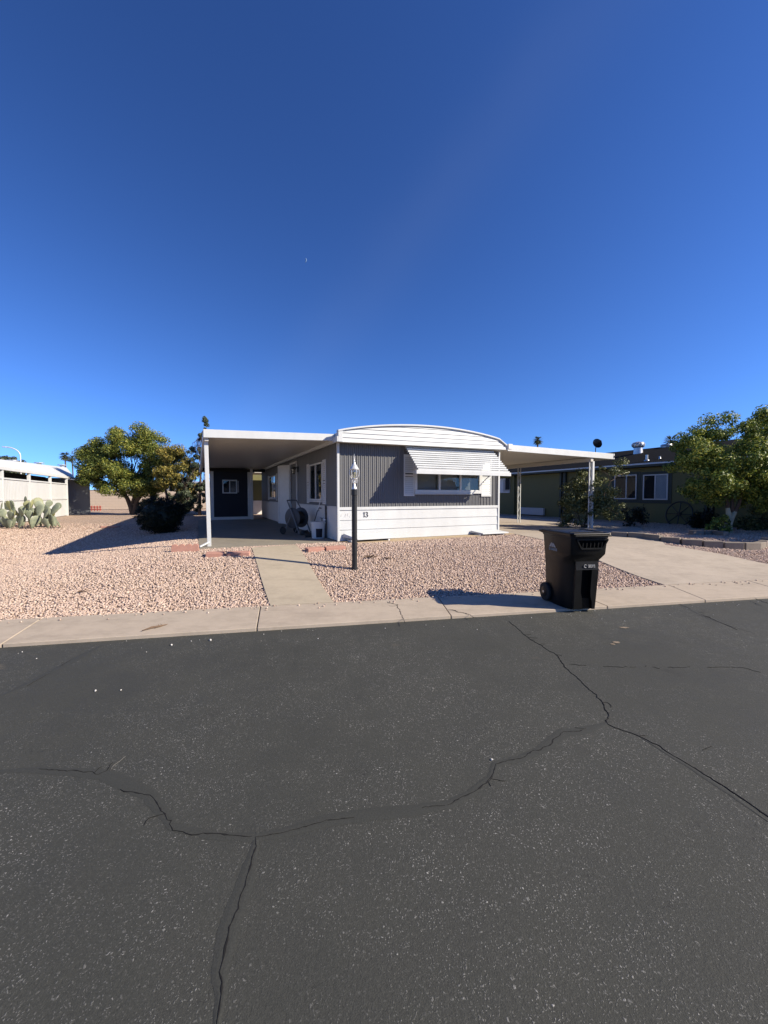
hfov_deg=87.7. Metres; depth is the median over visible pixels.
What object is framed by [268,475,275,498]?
window
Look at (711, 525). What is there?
garden shrub
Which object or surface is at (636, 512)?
garden shrub
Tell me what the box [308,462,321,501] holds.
window
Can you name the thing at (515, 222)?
sky
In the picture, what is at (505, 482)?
window
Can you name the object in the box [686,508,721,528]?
garden shrub
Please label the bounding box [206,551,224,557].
paver
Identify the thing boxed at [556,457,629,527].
flowering shrub
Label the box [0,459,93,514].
neighbouring home
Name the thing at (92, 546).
gravel
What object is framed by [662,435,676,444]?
palm tree
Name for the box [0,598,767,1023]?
road
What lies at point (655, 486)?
window
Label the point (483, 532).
wooden ramp
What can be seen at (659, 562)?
driveway
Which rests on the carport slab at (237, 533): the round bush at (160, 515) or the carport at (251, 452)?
the carport at (251, 452)
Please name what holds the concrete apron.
on the gravel yard
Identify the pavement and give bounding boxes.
[0,580,767,647]
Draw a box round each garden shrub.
[136,492,198,513]
[621,504,649,526]
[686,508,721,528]
[704,514,732,532]
[733,506,767,530]
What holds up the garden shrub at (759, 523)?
on the gravel yard
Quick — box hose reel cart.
[280,500,310,534]
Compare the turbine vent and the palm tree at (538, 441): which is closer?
the turbine vent
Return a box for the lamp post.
[349,457,358,569]
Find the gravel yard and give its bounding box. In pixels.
[0,508,767,629]
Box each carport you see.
[199,429,333,546]
[496,445,614,528]
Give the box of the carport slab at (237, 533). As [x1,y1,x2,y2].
[198,519,336,548]
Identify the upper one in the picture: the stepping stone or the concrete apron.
the stepping stone
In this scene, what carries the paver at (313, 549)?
on the gravel yard
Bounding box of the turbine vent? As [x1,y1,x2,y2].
[631,441,644,453]
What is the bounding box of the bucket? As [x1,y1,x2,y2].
[310,521,325,538]
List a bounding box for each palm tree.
[59,452,69,466]
[68,455,75,475]
[533,436,543,446]
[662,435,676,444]
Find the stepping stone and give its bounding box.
[99,526,119,527]
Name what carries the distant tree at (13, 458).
on the gravel yard
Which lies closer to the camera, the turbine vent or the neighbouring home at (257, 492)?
the turbine vent
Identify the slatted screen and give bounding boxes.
[0,466,68,525]
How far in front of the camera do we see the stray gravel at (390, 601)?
5.68 m
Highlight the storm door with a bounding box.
[278,465,289,523]
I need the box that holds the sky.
[0,0,767,489]
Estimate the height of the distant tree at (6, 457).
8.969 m
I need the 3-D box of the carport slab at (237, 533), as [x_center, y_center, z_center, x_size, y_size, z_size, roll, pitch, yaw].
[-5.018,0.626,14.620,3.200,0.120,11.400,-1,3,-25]
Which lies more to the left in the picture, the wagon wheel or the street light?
the street light
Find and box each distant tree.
[0,455,11,472]
[8,456,19,473]
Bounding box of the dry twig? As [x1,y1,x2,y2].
[142,624,166,630]
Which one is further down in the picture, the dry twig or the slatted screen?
the dry twig
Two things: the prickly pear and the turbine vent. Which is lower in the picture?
the prickly pear
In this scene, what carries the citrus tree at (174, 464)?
on the gravel yard
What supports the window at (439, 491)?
in the mobile home at (415, 480)
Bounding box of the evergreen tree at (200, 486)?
[169,416,209,514]
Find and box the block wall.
[90,490,205,508]
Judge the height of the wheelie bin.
1.038 m
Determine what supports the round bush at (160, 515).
on the gravel yard
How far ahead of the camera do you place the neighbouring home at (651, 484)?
18.93 m
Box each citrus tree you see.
[71,421,170,514]
[150,443,199,503]
[661,404,767,532]
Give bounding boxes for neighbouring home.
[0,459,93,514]
[253,472,261,513]
[499,439,767,526]
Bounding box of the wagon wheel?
[665,501,693,524]
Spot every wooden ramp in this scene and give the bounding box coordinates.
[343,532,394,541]
[471,529,508,535]
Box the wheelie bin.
[539,528,611,609]
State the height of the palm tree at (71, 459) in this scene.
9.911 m
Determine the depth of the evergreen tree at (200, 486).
24.19 m
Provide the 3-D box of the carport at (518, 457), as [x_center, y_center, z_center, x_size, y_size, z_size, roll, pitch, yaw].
[4.428,-0.887,16.747,5.170,2.735,7.422,-1,3,-25]
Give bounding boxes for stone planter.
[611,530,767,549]
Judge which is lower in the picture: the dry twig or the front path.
the dry twig
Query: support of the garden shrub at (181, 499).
on the gravel yard
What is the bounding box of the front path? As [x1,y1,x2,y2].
[252,545,332,605]
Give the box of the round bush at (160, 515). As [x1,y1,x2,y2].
[132,496,186,533]
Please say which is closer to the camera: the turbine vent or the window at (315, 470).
the window at (315, 470)
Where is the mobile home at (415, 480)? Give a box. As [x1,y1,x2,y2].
[262,424,512,541]
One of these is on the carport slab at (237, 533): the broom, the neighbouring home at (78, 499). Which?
the broom
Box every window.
[222,480,238,492]
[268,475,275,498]
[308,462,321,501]
[414,465,481,493]
[500,478,509,492]
[614,474,636,498]
[642,474,667,499]
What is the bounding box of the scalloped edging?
[171,544,198,551]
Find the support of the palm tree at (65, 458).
on the gravel yard
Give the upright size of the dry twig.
0.028 m
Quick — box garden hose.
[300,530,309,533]
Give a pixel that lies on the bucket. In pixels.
(317, 529)
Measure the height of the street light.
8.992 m
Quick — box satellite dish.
[593,439,601,451]
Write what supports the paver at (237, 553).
on the gravel yard
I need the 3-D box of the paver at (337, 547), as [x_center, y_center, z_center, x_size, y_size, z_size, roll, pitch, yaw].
[-1.094,0.814,8.920,0.458,0.100,0.175,-1,8,-25]
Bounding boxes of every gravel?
[0,522,767,558]
[0,580,762,622]
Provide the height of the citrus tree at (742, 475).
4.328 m
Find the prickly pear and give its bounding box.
[0,496,61,528]
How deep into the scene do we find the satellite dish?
25.28 m
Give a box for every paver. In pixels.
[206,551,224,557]
[226,551,249,556]
[305,546,324,552]
[324,545,345,550]
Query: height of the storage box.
0.420 m
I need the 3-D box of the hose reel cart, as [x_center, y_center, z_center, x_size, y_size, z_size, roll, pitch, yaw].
[-2.651,0.149,12.036,0.776,1.036,0.580,1,3,32]
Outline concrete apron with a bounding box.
[339,533,512,542]
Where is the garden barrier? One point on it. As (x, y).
(94, 509)
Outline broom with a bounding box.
[305,496,321,537]
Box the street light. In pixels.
[2,446,21,473]
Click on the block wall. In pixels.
(106, 502)
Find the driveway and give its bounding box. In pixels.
[499,515,767,584]
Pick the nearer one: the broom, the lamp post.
the lamp post
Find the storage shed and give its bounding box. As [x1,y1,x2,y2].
[209,471,250,519]
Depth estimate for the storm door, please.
15.47 m
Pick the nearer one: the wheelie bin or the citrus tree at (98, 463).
the wheelie bin
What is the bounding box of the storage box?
[521,507,544,514]
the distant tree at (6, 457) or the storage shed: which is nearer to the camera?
the storage shed
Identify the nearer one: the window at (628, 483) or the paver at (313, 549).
the paver at (313, 549)
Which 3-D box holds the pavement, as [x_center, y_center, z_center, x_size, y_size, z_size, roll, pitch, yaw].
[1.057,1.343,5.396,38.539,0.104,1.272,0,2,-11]
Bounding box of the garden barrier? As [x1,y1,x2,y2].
[90,506,101,510]
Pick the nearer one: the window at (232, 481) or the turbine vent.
the window at (232, 481)

